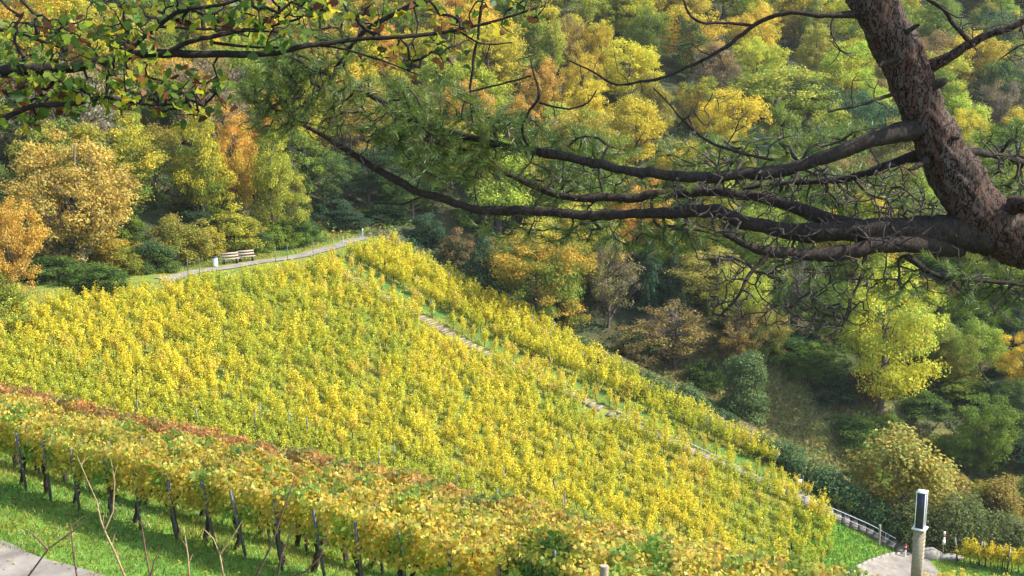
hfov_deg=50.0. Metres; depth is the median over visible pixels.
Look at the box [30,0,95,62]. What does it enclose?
broadleaf tree
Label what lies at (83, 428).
grapevine
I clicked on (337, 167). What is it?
broadleaf tree
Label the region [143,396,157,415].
grapevine
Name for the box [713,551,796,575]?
grapevine
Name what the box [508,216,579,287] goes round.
broadleaf tree
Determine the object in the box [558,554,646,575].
grapevine
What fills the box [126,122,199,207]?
broadleaf tree
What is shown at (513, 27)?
broadleaf tree
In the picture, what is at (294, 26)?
broadleaf tree
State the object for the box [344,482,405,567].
grapevine
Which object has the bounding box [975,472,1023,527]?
shrub
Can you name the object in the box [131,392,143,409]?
grapevine
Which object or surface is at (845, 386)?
shrub
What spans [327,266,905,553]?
staircase
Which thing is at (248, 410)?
grapevine
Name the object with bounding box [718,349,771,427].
ivy tree
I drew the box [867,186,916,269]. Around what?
broadleaf tree
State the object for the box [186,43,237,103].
broadleaf tree
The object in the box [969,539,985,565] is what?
grapevine
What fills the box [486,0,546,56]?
broadleaf tree
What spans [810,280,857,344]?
broadleaf tree
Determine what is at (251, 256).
park bench
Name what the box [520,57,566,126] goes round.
broadleaf tree
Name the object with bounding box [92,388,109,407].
grapevine
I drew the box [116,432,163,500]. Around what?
grapevine
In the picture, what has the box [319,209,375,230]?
shrub
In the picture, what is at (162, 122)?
broadleaf tree
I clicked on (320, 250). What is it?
path
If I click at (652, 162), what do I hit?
shrub
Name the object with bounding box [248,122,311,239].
broadleaf tree
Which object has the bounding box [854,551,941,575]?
road
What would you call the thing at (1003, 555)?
grapevine
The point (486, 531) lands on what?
grapevine
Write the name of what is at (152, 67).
broadleaf tree
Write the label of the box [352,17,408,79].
broadleaf tree
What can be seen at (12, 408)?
grapevine
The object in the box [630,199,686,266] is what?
broadleaf tree
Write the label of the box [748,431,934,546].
bramble bank
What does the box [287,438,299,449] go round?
grapevine
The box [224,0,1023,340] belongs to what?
pine tree
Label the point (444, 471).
grapevine
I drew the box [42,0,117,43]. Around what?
broadleaf tree
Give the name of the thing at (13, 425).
grapevine
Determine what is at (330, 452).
grapevine
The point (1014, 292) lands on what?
shrub
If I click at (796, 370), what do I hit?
shrub
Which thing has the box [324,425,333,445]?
grapevine
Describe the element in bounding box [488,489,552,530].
grapevine
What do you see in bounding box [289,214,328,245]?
shrub
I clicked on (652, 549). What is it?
grapevine
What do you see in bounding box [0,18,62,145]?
broadleaf tree
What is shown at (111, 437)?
grapevine
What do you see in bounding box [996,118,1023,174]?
broadleaf tree
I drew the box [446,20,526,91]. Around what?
broadleaf tree
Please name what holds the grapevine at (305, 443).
on the ground at (598, 314)
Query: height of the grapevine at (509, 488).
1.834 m
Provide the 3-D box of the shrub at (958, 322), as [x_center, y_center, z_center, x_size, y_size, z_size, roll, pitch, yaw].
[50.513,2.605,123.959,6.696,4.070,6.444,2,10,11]
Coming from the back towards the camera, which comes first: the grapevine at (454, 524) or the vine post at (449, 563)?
the grapevine at (454, 524)
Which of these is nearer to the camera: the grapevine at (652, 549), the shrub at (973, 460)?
the grapevine at (652, 549)
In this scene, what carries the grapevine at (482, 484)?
on the ground at (598, 314)
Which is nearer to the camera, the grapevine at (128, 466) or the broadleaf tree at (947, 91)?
the grapevine at (128, 466)
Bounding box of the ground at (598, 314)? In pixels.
[0,0,1023,575]
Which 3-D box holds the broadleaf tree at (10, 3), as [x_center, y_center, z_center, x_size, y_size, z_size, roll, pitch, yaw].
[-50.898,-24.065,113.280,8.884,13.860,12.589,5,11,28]
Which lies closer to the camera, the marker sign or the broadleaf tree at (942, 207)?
the marker sign
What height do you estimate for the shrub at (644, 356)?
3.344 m
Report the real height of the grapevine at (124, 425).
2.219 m
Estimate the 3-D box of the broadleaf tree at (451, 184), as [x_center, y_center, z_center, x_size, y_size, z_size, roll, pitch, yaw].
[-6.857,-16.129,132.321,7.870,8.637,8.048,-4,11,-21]
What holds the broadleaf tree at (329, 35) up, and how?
on the ground at (598, 314)
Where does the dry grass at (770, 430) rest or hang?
on the ground at (598, 314)
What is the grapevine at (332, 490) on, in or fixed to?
on the ground at (598, 314)
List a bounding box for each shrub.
[0,271,35,325]
[16,254,90,287]
[22,520,87,575]
[26,192,73,208]
[60,262,92,276]
[64,261,131,292]
[66,517,81,575]
[77,455,125,575]
[89,231,147,267]
[97,207,153,248]
[98,246,152,274]
[123,239,182,274]
[139,519,159,575]
[148,213,216,264]
[165,209,219,235]
[171,186,238,220]
[181,217,228,257]
[182,525,193,575]
[183,166,214,195]
[200,203,267,250]
[203,520,242,575]
[209,133,229,157]
[229,219,274,249]
[241,177,269,195]
[247,230,275,252]
[255,463,296,575]
[266,218,305,248]
[270,523,295,575]
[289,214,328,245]
[294,521,329,575]
[307,193,362,219]
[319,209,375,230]
[358,201,412,224]
[373,179,401,202]
[401,190,432,210]
[404,212,446,244]
[435,226,475,270]
[437,177,446,190]
[450,198,478,219]
[491,242,513,259]
[530,279,594,329]
[570,277,599,302]
[605,333,666,367]
[637,177,661,189]
[644,157,678,186]
[660,188,693,218]
[670,233,706,256]
[684,360,727,392]
[699,302,735,332]
[702,264,721,281]
[707,246,729,261]
[717,298,766,335]
[719,233,742,253]
[753,264,780,289]
[770,331,846,361]
[772,242,816,270]
[782,349,823,379]
[800,342,832,374]
[801,267,842,303]
[804,261,848,281]
[804,349,854,380]
[805,241,830,261]
[809,377,863,407]
[825,267,861,292]
[834,413,888,452]
[836,370,877,400]
[842,421,961,540]
[842,451,892,491]
[847,312,893,345]
[864,302,896,331]
[864,352,922,379]
[867,413,904,437]
[879,272,921,297]
[885,369,922,392]
[887,275,917,301]
[894,252,915,268]
[894,253,927,261]
[897,389,959,420]
[904,258,948,281]
[905,277,943,306]
[908,302,938,328]
[910,464,989,524]
[916,275,939,289]
[917,369,992,401]
[920,255,954,270]
[922,324,965,360]
[923,285,970,319]
[925,432,969,461]
[932,493,994,536]
[933,295,988,328]
[953,438,1007,470]
[964,307,1009,335]
[965,478,1010,518]
[969,419,995,437]
[972,286,993,307]
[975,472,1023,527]
[982,381,1013,402]
[984,293,1017,318]
[988,314,1023,336]
[990,406,1015,429]
[990,430,1023,476]
[992,517,1023,559]
[993,354,1023,373]
[995,314,1023,348]
[997,508,1023,540]
[1004,288,1023,305]
[1005,476,1023,516]
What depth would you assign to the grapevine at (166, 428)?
36.35 m
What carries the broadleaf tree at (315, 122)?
on the ground at (598, 314)
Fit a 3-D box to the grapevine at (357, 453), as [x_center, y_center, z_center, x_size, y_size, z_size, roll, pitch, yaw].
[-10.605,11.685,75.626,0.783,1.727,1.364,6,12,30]
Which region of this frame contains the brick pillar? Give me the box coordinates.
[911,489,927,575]
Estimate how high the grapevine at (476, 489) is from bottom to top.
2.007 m
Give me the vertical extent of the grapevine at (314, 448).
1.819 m
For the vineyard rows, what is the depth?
85.92 m
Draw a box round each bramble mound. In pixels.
[551,337,627,381]
[632,369,710,411]
[696,396,740,425]
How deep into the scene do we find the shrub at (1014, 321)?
121.39 m
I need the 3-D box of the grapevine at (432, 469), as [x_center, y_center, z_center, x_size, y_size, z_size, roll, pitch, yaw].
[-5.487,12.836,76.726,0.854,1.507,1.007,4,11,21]
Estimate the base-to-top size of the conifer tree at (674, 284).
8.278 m
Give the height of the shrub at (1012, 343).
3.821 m
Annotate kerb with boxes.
[844,551,906,574]
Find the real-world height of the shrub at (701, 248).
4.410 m
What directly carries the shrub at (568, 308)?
on the ground at (598, 314)
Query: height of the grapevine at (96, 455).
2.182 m
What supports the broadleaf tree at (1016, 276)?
on the ground at (598, 314)
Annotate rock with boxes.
[924,547,941,559]
[940,553,965,560]
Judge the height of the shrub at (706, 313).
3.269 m
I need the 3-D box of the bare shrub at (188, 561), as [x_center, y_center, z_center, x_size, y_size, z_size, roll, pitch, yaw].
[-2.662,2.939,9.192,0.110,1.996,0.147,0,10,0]
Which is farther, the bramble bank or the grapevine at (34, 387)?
the bramble bank
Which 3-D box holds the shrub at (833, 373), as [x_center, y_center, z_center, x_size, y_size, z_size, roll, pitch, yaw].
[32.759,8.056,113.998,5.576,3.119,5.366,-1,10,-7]
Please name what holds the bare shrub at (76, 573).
on the ground at (598, 314)
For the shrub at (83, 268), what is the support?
on the ground at (598, 314)
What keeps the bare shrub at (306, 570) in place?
on the ground at (598, 314)
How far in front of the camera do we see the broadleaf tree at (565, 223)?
120.25 m
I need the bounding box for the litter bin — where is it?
[212,256,217,265]
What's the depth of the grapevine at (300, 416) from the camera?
77.09 m
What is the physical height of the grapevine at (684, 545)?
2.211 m
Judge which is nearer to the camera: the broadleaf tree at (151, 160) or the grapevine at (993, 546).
the grapevine at (993, 546)
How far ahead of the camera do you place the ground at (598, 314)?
94.36 m
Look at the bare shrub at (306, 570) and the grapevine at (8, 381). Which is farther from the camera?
the grapevine at (8, 381)
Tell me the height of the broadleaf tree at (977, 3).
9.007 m
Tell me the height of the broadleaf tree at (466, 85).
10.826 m
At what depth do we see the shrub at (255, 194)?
116.72 m
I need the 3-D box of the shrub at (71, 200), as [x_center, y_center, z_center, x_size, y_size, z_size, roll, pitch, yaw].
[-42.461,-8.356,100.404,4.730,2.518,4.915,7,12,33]
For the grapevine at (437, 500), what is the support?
on the ground at (598, 314)
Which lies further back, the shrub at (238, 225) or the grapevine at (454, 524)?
the shrub at (238, 225)
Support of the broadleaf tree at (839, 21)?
on the ground at (598, 314)
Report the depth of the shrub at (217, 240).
102.31 m
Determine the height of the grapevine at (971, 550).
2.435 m
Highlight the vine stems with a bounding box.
[1,249,860,570]
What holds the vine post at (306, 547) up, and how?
on the ground at (598, 314)
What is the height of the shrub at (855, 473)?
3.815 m
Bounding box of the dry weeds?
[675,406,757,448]
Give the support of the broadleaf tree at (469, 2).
on the ground at (598, 314)
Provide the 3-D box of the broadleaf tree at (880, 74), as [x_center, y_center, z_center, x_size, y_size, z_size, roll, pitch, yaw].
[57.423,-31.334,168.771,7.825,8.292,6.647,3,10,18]
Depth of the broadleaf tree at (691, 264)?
119.99 m
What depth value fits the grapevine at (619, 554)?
23.11 m
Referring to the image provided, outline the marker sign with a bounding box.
[942,532,945,544]
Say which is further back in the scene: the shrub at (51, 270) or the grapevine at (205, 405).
the shrub at (51, 270)
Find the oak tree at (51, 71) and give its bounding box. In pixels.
[0,0,550,134]
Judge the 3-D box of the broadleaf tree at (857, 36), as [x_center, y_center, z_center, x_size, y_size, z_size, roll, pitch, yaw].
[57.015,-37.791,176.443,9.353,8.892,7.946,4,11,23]
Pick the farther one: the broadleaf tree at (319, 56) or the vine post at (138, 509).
the broadleaf tree at (319, 56)
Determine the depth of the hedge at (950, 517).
86.33 m
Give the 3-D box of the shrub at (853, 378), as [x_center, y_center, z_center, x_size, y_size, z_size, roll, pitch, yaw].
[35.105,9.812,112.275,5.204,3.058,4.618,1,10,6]
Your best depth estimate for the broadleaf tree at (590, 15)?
172.17 m
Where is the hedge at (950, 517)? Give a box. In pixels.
[879,486,1022,556]
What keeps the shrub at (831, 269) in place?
on the ground at (598, 314)
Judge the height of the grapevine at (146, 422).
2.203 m
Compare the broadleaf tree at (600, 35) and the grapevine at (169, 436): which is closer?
the grapevine at (169, 436)
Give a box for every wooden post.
[600,564,608,575]
[878,524,880,544]
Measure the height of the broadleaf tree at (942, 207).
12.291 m
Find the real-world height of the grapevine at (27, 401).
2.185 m
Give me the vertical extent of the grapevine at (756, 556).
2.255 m
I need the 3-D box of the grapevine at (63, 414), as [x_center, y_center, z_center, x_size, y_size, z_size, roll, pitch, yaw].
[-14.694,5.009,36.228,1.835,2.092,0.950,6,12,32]
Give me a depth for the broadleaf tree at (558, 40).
156.64 m
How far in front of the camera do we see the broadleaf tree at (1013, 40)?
184.57 m
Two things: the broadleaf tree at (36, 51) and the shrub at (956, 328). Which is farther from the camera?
the shrub at (956, 328)
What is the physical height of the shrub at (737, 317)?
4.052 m
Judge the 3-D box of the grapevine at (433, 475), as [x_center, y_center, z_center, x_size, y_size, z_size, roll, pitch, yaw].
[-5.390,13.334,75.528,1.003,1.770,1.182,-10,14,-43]
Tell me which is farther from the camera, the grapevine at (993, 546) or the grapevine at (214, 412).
the grapevine at (993, 546)
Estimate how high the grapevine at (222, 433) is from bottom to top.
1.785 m
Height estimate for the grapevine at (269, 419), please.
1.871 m
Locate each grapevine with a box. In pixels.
[0,381,10,392]
[0,384,35,399]
[0,393,17,403]
[0,399,33,466]
[0,407,17,456]
[0,412,45,484]
[1,391,42,412]
[4,375,13,386]
[10,376,27,388]
[10,405,58,469]
[16,386,51,402]
[17,420,70,493]
[29,399,64,417]
[30,382,38,393]
[34,392,74,413]
[36,382,50,395]
[38,416,84,479]
[44,430,102,503]
[45,406,86,460]
[49,387,62,397]
[58,379,75,396]
[58,394,95,417]
[59,413,107,488]
[67,383,86,402]
[71,413,113,436]
[74,400,118,424]
[77,432,132,513]
[79,386,94,401]
[86,424,137,491]
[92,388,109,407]
[96,406,140,426]
[96,415,141,440]
[99,396,115,407]
[103,442,164,522]
[111,384,127,405]
[113,392,125,411]
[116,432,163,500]
[119,396,133,413]
[122,388,137,407]
[124,410,167,436]
[124,422,165,444]
[130,406,145,416]
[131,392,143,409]
[137,433,192,506]
[138,447,201,535]
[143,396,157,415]
[144,404,155,418]
[148,427,197,461]
[152,419,197,435]
[153,395,167,417]
[153,409,169,424]
[165,401,176,418]
[166,410,176,426]
[169,419,213,444]
[171,406,183,422]
[173,431,225,465]
[174,394,188,411]
[175,440,229,517]
[177,463,238,540]
[178,416,187,426]
[180,405,195,424]
[182,397,201,418]
[194,409,206,427]
[198,399,212,419]
[202,427,248,456]
[202,454,254,526]
[203,417,214,427]
[205,465,271,549]
[206,436,252,466]
[208,399,220,423]
[208,421,216,432]
[215,405,228,423]
[215,412,225,429]
[220,419,235,436]
[220,425,229,438]
[225,410,239,430]
[227,427,237,438]
[227,433,276,457]
[230,454,289,535]
[233,419,248,435]
[233,442,286,481]
[237,479,309,564]
[238,399,256,423]
[238,413,249,432]
[242,428,257,440]
[249,413,261,431]
[253,403,267,424]
[255,443,299,473]
[257,416,269,433]
[257,428,268,443]
[264,408,274,425]
[264,453,316,520]
[265,422,278,442]
[266,427,277,445]
[266,465,328,546]
[270,410,283,434]
[276,429,288,449]
[277,423,290,446]
[278,411,293,433]
[281,483,352,572]
[286,445,335,475]
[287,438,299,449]
[288,428,300,445]
[290,458,344,493]
[292,420,301,439]
[293,403,309,434]
[299,432,310,447]
[302,421,313,440]
[307,429,323,451]
[307,478,369,560]
[311,444,321,458]
[312,424,324,444]
[314,455,368,476]
[319,492,392,575]
[320,417,332,434]
[320,436,332,453]
[320,449,331,457]
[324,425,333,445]
[328,466,386,498]
[329,438,339,457]
[332,422,348,445]
[335,429,348,452]
[337,442,349,457]
[342,449,350,465]
[343,437,357,454]
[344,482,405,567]
[347,459,401,497]
[349,455,358,464]
[353,446,365,462]
[356,441,366,453]
[359,446,371,462]
[360,501,436,575]
[363,427,373,446]
[363,439,380,457]
[365,473,421,552]
[366,429,381,448]
[369,441,388,463]
[372,452,382,472]
[380,465,436,499]
[381,457,390,472]
[383,489,455,575]
[385,446,394,468]
[392,450,404,467]
[392,457,404,473]
[397,431,412,460]
[397,459,415,475]
[397,481,460,519]
[403,518,485,575]
[405,456,417,473]
[409,462,421,480]
[410,441,425,463]
[414,459,428,476]
[421,467,431,481]
[423,455,438,472]
[423,478,480,506]
[425,505,491,564]
[427,469,442,484]
[429,461,439,478]
[436,460,447,478]
[438,475,451,487]
[444,497,501,530]
[445,464,455,481]
[447,458,458,470]
[448,475,461,491]
[448,489,503,519]
[451,533,533,575]
[452,462,461,474]
[453,464,467,488]
[461,483,471,491]
[462,513,537,573]
[465,468,475,486]
[466,465,476,479]
[472,480,481,496]
[476,478,486,491]
[479,489,490,504]
[480,500,546,540]
[486,478,498,494]
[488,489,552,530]
[489,465,499,485]
[491,478,509,496]
[493,467,507,487]
[501,535,589,575]
[504,477,520,493]
[506,483,519,495]
[516,489,525,503]
[517,525,591,575]
[523,509,591,558]
[526,498,590,550]
[533,493,546,505]
[546,493,554,509]
[554,503,566,512]
[558,494,569,508]
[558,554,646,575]
[568,525,640,563]
[569,535,650,575]
[574,514,635,546]
[586,505,594,524]
[604,513,613,529]
[614,523,683,569]
[617,530,690,575]
[619,557,700,575]
[659,527,729,572]
[665,544,743,575]
[671,556,748,575]
[704,538,777,574]
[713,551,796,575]
[758,548,834,575]
[814,560,878,575]
[943,569,955,575]
[954,540,970,562]
[958,568,965,575]
[963,537,980,564]
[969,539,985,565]
[976,544,995,567]
[982,540,1002,566]
[991,545,1011,567]
[997,544,1016,568]
[1006,544,1020,569]
[1014,548,1023,571]
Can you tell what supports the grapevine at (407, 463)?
on the ground at (598, 314)
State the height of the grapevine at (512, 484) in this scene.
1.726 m
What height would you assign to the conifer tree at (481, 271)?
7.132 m
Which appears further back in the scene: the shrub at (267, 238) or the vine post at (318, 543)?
the shrub at (267, 238)
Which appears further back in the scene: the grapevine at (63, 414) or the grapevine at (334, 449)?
the grapevine at (334, 449)
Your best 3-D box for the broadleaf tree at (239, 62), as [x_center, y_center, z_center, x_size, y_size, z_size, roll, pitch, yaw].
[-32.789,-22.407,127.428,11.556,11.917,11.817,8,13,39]
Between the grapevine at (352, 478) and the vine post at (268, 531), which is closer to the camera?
the vine post at (268, 531)
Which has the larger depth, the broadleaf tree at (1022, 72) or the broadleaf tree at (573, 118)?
the broadleaf tree at (1022, 72)
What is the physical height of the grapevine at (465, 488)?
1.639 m
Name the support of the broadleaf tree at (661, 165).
on the ground at (598, 314)
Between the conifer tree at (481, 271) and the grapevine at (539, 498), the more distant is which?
the conifer tree at (481, 271)
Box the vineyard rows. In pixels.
[0,230,864,574]
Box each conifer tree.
[460,231,513,299]
[616,234,675,310]
[647,235,700,311]
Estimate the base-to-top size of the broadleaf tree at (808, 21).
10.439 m
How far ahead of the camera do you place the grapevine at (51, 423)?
33.21 m
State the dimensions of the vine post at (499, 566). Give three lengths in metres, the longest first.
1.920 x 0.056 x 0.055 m
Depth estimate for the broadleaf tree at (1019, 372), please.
112.36 m
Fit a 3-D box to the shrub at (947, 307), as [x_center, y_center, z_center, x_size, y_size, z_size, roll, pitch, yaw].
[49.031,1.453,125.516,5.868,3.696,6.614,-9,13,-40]
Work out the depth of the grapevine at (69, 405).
38.94 m
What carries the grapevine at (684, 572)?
on the ground at (598, 314)
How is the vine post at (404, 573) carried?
on the ground at (598, 314)
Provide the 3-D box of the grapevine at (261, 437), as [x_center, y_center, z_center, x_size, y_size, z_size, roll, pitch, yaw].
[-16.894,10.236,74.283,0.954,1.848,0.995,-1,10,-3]
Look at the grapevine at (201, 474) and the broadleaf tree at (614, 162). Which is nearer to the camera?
the grapevine at (201, 474)
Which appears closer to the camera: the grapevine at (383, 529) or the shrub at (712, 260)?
the grapevine at (383, 529)
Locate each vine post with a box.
[14,432,27,490]
[41,440,51,499]
[69,448,80,510]
[102,456,112,519]
[133,469,141,530]
[166,474,177,540]
[200,480,216,547]
[229,490,246,556]
[262,476,270,540]
[273,499,283,570]
[298,487,307,551]
[312,509,325,575]
[341,541,346,562]
[353,521,362,575]
[373,504,383,573]
[397,531,405,575]
[447,548,451,574]
[497,564,500,575]
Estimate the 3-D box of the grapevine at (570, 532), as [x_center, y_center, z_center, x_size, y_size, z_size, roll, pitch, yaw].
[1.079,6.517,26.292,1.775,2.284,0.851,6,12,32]
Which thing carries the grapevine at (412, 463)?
on the ground at (598, 314)
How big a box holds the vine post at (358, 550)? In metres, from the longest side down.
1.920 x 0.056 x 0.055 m
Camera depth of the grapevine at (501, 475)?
77.63 m
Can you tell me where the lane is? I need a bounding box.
[0,540,104,575]
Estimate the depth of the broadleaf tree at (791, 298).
119.99 m
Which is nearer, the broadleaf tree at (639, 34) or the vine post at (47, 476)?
the vine post at (47, 476)
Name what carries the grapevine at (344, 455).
on the ground at (598, 314)
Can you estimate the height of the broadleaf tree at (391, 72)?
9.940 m
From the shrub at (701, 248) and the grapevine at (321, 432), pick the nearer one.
the grapevine at (321, 432)
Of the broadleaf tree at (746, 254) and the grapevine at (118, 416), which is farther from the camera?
the broadleaf tree at (746, 254)
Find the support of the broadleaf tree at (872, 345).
on the ground at (598, 314)
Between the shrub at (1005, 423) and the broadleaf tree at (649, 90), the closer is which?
the shrub at (1005, 423)
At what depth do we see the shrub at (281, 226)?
108.57 m
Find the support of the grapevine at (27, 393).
on the ground at (598, 314)
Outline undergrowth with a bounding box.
[0,0,1023,546]
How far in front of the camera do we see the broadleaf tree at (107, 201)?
91.65 m
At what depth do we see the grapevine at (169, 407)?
74.31 m
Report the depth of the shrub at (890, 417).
108.50 m
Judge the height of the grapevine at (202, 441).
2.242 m
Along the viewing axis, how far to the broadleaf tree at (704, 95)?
152.80 m
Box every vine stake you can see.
[954,537,957,561]
[1001,545,1004,570]
[1006,547,1010,571]
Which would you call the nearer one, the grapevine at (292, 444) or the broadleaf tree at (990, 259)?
the grapevine at (292, 444)
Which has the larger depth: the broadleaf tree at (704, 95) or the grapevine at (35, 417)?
the broadleaf tree at (704, 95)
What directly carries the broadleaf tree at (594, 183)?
on the ground at (598, 314)
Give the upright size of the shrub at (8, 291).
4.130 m
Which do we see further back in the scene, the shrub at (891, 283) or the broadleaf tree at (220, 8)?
the broadleaf tree at (220, 8)
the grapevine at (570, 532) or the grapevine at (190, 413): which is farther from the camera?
the grapevine at (190, 413)
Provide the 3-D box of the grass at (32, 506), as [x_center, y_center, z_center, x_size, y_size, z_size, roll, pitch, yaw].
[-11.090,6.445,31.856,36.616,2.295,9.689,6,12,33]
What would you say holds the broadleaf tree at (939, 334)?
on the ground at (598, 314)
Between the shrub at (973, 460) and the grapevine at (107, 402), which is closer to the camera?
the grapevine at (107, 402)
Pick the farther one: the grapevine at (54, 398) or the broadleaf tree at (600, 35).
the broadleaf tree at (600, 35)
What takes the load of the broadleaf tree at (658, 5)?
on the ground at (598, 314)
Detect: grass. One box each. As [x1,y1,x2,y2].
[0,230,356,285]
[0,443,467,575]
[602,307,932,511]
[766,507,896,573]
[932,553,1023,575]
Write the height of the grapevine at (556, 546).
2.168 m
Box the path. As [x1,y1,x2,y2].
[153,236,369,282]
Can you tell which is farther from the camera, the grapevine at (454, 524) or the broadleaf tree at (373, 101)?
the broadleaf tree at (373, 101)
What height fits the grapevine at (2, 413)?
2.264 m
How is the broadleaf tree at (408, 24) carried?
on the ground at (598, 314)
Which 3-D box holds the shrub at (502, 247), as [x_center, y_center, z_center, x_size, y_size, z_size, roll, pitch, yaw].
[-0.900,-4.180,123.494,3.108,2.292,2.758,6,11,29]
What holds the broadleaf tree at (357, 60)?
on the ground at (598, 314)
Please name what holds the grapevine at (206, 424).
on the ground at (598, 314)
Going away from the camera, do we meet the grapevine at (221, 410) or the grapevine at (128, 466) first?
the grapevine at (128, 466)
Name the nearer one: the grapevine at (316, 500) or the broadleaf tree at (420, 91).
the grapevine at (316, 500)
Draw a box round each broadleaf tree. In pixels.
[0,0,54,30]
[0,0,60,92]
[0,4,77,128]
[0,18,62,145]
[0,61,125,161]
[0,93,29,161]
[0,95,116,138]
[0,127,144,265]
[0,164,23,254]
[0,195,52,307]
[1,0,88,45]
[1,115,113,222]
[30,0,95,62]
[37,113,169,214]
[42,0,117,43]
[55,2,173,125]
[61,15,105,100]
[65,68,147,145]
[66,39,138,115]
[94,0,120,28]
[101,0,178,81]
[109,87,157,165]
[116,0,172,39]
[116,46,187,122]
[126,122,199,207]
[132,81,193,138]
[139,0,240,62]
[141,5,201,59]
[147,57,222,143]
[157,45,255,167]
[165,103,239,227]
[168,0,223,46]
[181,20,229,65]
[182,45,270,120]
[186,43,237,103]
[195,0,240,24]
[208,104,259,213]
[211,0,256,25]
[215,90,297,150]
[222,25,266,50]
[223,36,308,120]
[233,0,307,49]
[237,33,266,84]
[241,127,335,204]
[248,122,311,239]
[267,9,321,51]
[278,85,329,155]
[283,55,326,131]
[285,169,312,221]
[288,0,380,53]
[298,150,361,207]
[301,34,343,107]
[304,45,367,123]
[312,78,386,165]
[323,29,354,79]
[330,26,385,87]
[336,143,401,205]
[348,0,397,43]
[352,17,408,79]
[358,81,392,151]
[368,65,420,122]
[376,155,447,218]
[381,4,419,60]
[385,0,451,51]
[385,124,460,184]
[393,28,449,85]
[395,83,443,124]
[405,43,482,115]
[426,0,470,36]
[427,120,484,187]
[433,0,511,63]
[436,60,513,115]
[437,78,496,130]
[444,20,528,102]
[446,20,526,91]
[449,134,533,243]
[453,15,535,80]
[457,0,502,27]
[466,123,507,193]
[481,225,598,323]
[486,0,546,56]
[497,106,537,168]
[504,91,541,135]
[506,0,562,54]
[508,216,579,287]
[514,141,573,225]
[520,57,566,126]
[529,0,568,19]
[534,17,572,90]
[534,101,609,167]
[536,106,624,205]
[539,190,631,277]
[547,126,634,193]
[552,80,613,126]
[553,13,614,75]
[554,13,584,78]
[558,51,604,108]
[559,232,617,306]
[568,0,612,41]
[583,159,640,209]
[586,19,614,84]
[586,232,645,327]
[591,36,664,102]
[592,0,658,38]
[600,95,668,167]
[603,178,671,262]
[605,0,661,46]
[609,0,666,18]
[614,298,715,371]
[621,4,672,69]
[623,72,676,147]
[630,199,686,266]
[654,139,726,202]
[656,0,712,21]
[657,4,730,69]
[665,244,754,305]
[667,0,713,15]
[671,14,707,82]
[672,75,723,132]
[688,166,741,251]
[690,41,745,101]
[690,86,772,153]
[691,164,743,218]
[700,266,773,343]
[707,0,730,15]
[707,65,848,129]
[710,310,769,358]
[718,0,771,27]
[720,129,764,188]
[721,0,739,19]
[725,3,781,64]
[729,35,792,82]
[731,189,831,246]
[733,207,797,287]
[742,123,781,185]
[743,0,784,42]
[744,306,793,372]
[757,101,804,163]
[766,0,833,46]
[769,261,829,324]
[778,168,835,222]
[781,75,842,132]
[791,22,840,78]
[792,0,828,56]
[800,103,876,167]
[806,122,870,187]
[809,0,848,29]
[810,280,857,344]
[811,184,897,287]
[812,40,875,106]
[812,152,882,217]
[821,0,862,42]
[825,87,901,169]
[832,37,875,83]
[836,257,950,414]
[840,28,877,76]
[843,0,927,59]
[844,73,895,131]
[861,116,930,191]
[862,79,900,121]
[864,62,894,102]
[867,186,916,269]
[868,149,930,217]
[898,165,937,214]
[901,0,920,22]
[904,0,959,31]
[906,7,944,48]
[906,306,959,370]
[915,0,971,50]
[920,28,958,71]
[922,0,961,30]
[924,45,950,81]
[925,189,999,252]
[925,325,982,392]
[926,49,974,116]
[934,69,960,117]
[940,28,1013,91]
[941,251,1000,286]
[941,392,1023,480]
[944,315,1012,377]
[945,90,994,143]
[952,0,986,11]
[953,106,989,159]
[962,0,984,10]
[964,12,1023,80]
[964,130,1012,192]
[965,0,999,32]
[968,56,1023,119]
[971,5,1023,57]
[972,76,1023,133]
[972,260,1023,316]
[982,194,1022,264]
[988,0,1022,20]
[989,376,1023,447]
[991,165,1023,194]
[995,331,1023,397]
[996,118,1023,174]
[1000,28,1023,65]
[1000,106,1023,153]
[1003,70,1023,120]
[1012,58,1023,94]
[1014,0,1023,5]
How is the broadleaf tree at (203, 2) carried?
on the ground at (598, 314)
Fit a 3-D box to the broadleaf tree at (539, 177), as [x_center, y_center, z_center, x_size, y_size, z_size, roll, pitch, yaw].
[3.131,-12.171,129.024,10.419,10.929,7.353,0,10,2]
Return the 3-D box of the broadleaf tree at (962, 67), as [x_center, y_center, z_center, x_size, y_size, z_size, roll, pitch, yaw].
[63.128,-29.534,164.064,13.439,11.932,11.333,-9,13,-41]
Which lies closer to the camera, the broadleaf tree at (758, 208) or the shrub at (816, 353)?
the shrub at (816, 353)
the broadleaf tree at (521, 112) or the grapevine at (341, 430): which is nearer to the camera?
the grapevine at (341, 430)
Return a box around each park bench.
[220,252,239,264]
[236,250,255,261]
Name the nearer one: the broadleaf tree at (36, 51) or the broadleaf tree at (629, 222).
the broadleaf tree at (36, 51)
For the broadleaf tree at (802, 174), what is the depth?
132.85 m
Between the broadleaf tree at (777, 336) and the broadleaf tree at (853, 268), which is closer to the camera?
the broadleaf tree at (777, 336)
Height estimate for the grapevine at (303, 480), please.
2.186 m
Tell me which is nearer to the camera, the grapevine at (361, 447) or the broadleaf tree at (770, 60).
the grapevine at (361, 447)
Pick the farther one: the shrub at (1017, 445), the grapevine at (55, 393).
the shrub at (1017, 445)
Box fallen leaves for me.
[0,461,452,575]
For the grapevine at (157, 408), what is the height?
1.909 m

